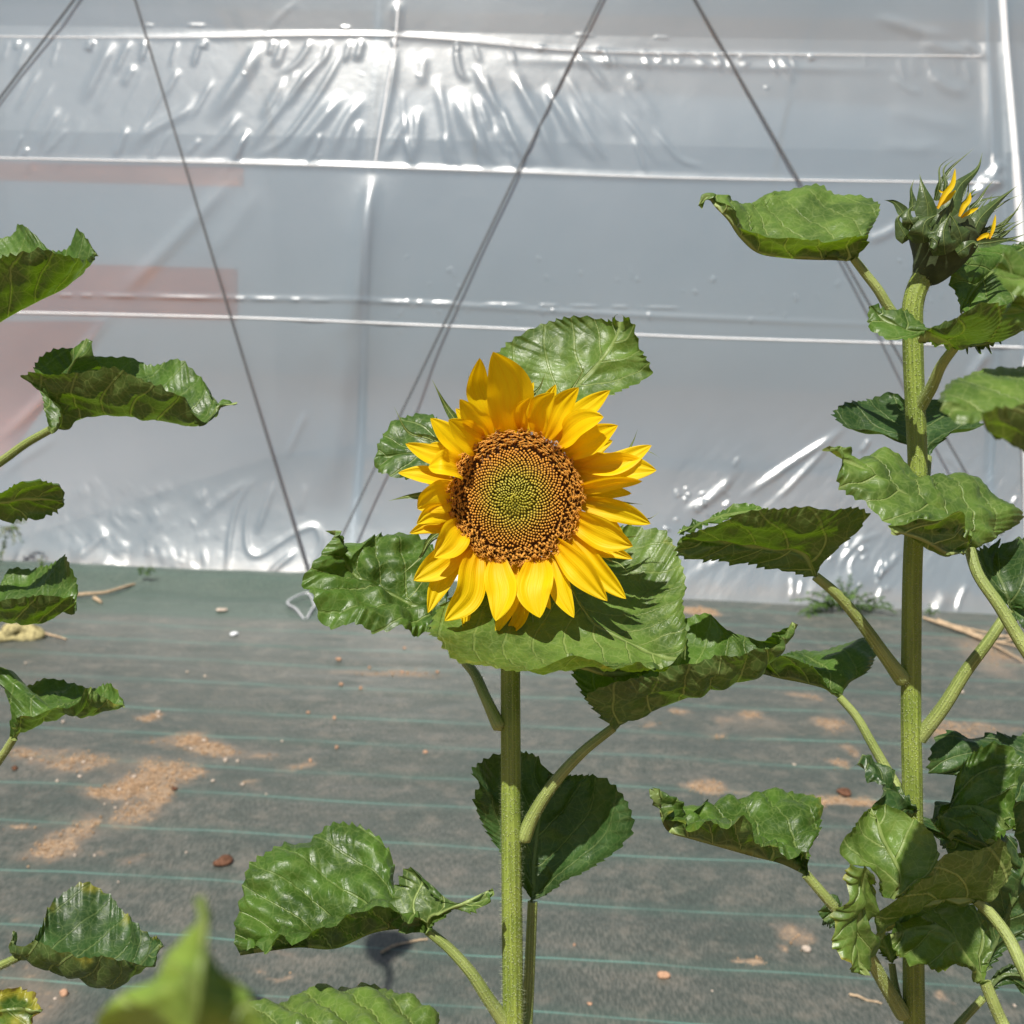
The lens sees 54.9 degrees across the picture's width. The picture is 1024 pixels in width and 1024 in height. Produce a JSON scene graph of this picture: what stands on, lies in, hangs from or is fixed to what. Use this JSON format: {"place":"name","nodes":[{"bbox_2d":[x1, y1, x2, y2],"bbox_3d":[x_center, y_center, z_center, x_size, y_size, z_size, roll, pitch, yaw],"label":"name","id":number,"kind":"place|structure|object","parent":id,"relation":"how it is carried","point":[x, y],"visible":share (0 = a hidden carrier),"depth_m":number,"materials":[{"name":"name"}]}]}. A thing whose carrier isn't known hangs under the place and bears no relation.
{"place":"outdoors","nodes":[
{"label":"outdoors","id":0,"kind":"place"},
{"label":"ground","id":1,"kind":"structure","parent":0,"visible":0},
{"bbox_2d":[0,0,1023,614],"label":"polytunnel","id":2,"kind":"structure","parent":1,"relation":"on","point":[352,166],"depth_m":5.50,"materials":[{"name":"plastic"}]},
{"bbox_2d":[0,0,74,98],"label":"rope","id":3,"kind":"object","parent":2,"relation":"attached to","point":[37,48],"visible":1,"depth_m":5.66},
{"bbox_2d":[134,0,307,571],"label":"rope","id":4,"kind":"object","parent":2,"relation":"attached to","point":[227,306],"visible":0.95,"depth_m":5.53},
{"bbox_2d":[342,0,600,535],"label":"rope","id":5,"kind":"object","parent":2,"relation":"attached to","point":[478,252],"visible":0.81,"depth_m":5.46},
{"bbox_2d":[694,0,1002,535],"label":"rope","id":6,"kind":"object","parent":2,"relation":"attached to","point":[801,185],"visible":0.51,"depth_m":5.40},
{"bbox_2d":[0,560,1023,1023],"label":"weed mat","id":7,"kind":"object","parent":1,"relation":"on","point":[644,906],"visible":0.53,"depth_m":2.89,"materials":[{"name":"grey fabric"}]},
{"bbox_2d":[0,518,25,560],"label":"weed","id":8,"kind":"object","parent":7,"relation":"on","point":[12,532],"visible":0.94,"depth_m":5.33,"materials":[{"name":"green plant"}]},
{"bbox_2d":[0,623,45,642],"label":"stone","id":9,"kind":"object","parent":7,"relation":"on","point":[17,632],"visible":0.92,"depth_m":4.22,"materials":[{"name":"beige stone"}]},
{"bbox_2d":[37,556,44,566],"bbox_3d":[-2.437,0.264,5.112,0.042,0.079,0.033,-1,9,-16],"label":"weed","id":10,"kind":"object","parent":7,"relation":"on","point":[41,563],"visible":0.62,"depth_m":5.11,"materials":[{"name":"plant"}]},
{"bbox_2d":[45,632,66,639],"bbox_3d":[-2.016,0.531,4.270,0.236,0.016,0.047,4,9,14],"label":"dead stem","id":11,"kind":"object","parent":7,"relation":"on","point":[52,635],"visible":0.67,"depth_m":4.26,"materials":[{"name":"plant"}]},
{"bbox_2d":[59,989,68,996],"bbox_3d":[-0.875,0.939,1.925,0.018,0.013,0.014,2,9,0],"label":"stone","id":12,"kind":"object","parent":7,"relation":"on","point":[63,992],"visible":1,"depth_m":1.92,"materials":[{"name":"beige stone"}]},
{"bbox_2d":[77,583,135,603],"bbox_3d":[-2.087,0.404,5.005,0.210,0.043,0.300,4,9,11],"label":"dead stem","id":13,"kind":"object","parent":7,"relation":"on","point":[96,598],"visible":0.94,"depth_m":4.93,"materials":[{"name":"plant"}]},
{"bbox_2d":[0,224,236,1023],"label":"sunflower","id":14,"kind":"object","parent":7,"relation":"on","point":[90,934],"visible":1,"depth_m":0.78,"materials":[{"name":"green plant"}]},
{"bbox_2d":[137,566,155,575],"bbox_3d":[-1.899,0.308,5.128,0.097,0.049,0.044,2,9,0],"label":"weed","id":15,"kind":"object","parent":7,"relation":"on","point":[147,570],"visible":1,"depth_m":5.12,"materials":[{"name":"green plant"}]},
{"bbox_2d":[95,894,264,1023],"bbox_3d":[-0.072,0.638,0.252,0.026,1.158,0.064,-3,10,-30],"label":"sunflower","id":16,"kind":"object","parent":7,"relation":"on","point":[192,982],"visible":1,"depth_m":0.17,"materials":[{"name":"green plant"}]},
{"bbox_2d":[216,608,227,611],"bbox_3d":[-1.405,0.476,4.778,0.058,0.019,0.044,2,9,0],"label":"stone","id":17,"kind":"object","parent":7,"relation":"on","point":[221,609],"visible":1,"depth_m":4.77,"materials":[{"name":"white stone"}]},
{"bbox_2d":[212,854,232,865],"bbox_3d":[-0.708,0.858,2.427,0.041,0.019,0.058,6,10,23],"label":"soil clod","id":18,"kind":"object","parent":7,"relation":"on","point":[224,860],"visible":1,"depth_m":2.42,"materials":[{"name":"brown soil"}]},
{"bbox_2d":[230,631,238,635],"bbox_3d":[-1.240,0.544,4.399,0.036,0.020,0.041,2,9,0],"label":"stone","id":19,"kind":"object","parent":7,"relation":"on","point":[235,633],"visible":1,"depth_m":4.39,"materials":[{"name":"white stone"}]},
{"bbox_2d":[286,592,316,619],"bbox_3d":[-1.031,0.461,4.835,0.140,0.054,0.351,-1,9,-20],"label":"loop of string","id":20,"kind":"object","parent":7,"relation":"on","point":[297,610],"visible":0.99,"depth_m":4.83,"materials":[{"name":"fabric"}]},
{"bbox_2d":[381,938,427,952],"bbox_3d":[-0.232,0.927,2.118,0.109,0.010,0.016,-4,10,-32],"label":"twig","id":21,"kind":"object","parent":7,"relation":"on","point":[395,945],"visible":1,"depth_m":2.12,"materials":[{"name":"wood"}]},
{"bbox_2d":[3,605,1023,994],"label":"soil crumbs","id":22,"kind":"object","parent":7,"relation":"on","point":[159,769],"visible":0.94,"depth_m":2.93,"materials":[{"name":"brown soil"}]},
{"bbox_2d":[234,315,797,1023],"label":"sunflower","id":23,"kind":"object","parent":7,"relation":"on","point":[540,563],"visible":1,"depth_m":0.70,"materials":[{"name":"green plant"}]},
{"bbox_2d":[657,971,670,978],"bbox_3d":[0.313,0.956,2.035,0.028,0.014,0.020,2,9,0],"label":"stone","id":24,"kind":"object","parent":7,"relation":"on","point":[663,975],"visible":1,"depth_m":2.03,"materials":[{"name":"beige stone"}]},
{"bbox_2d":[801,945,810,952],"bbox_3d":[0.641,0.953,2.149,0.021,0.016,0.018,2,9,0],"label":"stone","id":25,"kind":"object","parent":7,"relation":"on","point":[806,948],"visible":1,"depth_m":2.14,"materials":[{"name":"white stone"}]},
{"bbox_2d":[649,150,1023,1023],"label":"sunflower","id":26,"kind":"object","parent":7,"relation":"on","point":[949,236],"visible":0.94,"depth_m":0.71,"materials":[{"name":"green plant"}]},
{"bbox_2d":[836,788,851,796],"bbox_3d":[0.993,0.839,2.945,0.045,0.016,0.050,2,9,0],"label":"soil clod","id":27,"kind":"object","parent":7,"relation":"on","point":[844,792],"visible":1,"depth_m":2.94,"materials":[{"name":"brown soil"}]},
{"bbox_2d":[849,993,881,1003],"bbox_3d":[0.713,0.981,1.988,0.063,0.009,0.005,6,10,24],"label":"straw","id":28,"kind":"object","parent":7,"relation":"on","point":[858,996],"visible":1,"depth_m":1.99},
{"bbox_2d":[818,241,1023,1023],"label":"sunflower","id":29,"kind":"object","parent":7,"relation":"on","point":[931,917],"visible":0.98,"depth_m":0.67,"materials":[{"name":"green plant"}]},
{"bbox_2d":[925,604,939,615],"bbox_3d":[2.169,0.506,5.097,0.083,0.063,0.041,2,9,0],"label":"weed","id":30,"kind":"object","parent":7,"relation":"on","point":[930,611],"visible":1,"depth_m":5.10,"materials":[{"name":"green plant"}]},
{"bbox_2d":[922,616,1021,660],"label":"dry roots","id":31,"kind":"object","parent":7,"relation":"on","point":[966,630],"visible":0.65,"depth_m":4.81,"materials":[{"name":"plant"}]},
{"bbox_2d":[790,574,895,617],"bbox_3d":[1.683,0.463,5.092,0.572,0.277,0.226,0,9,-13],"label":"weed","id":32,"kind":"object","parent":1,"relation":"on","point":[826,604],"visible":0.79,"depth_m":5.12,"materials":[{"name":"green plant"}]}
]}

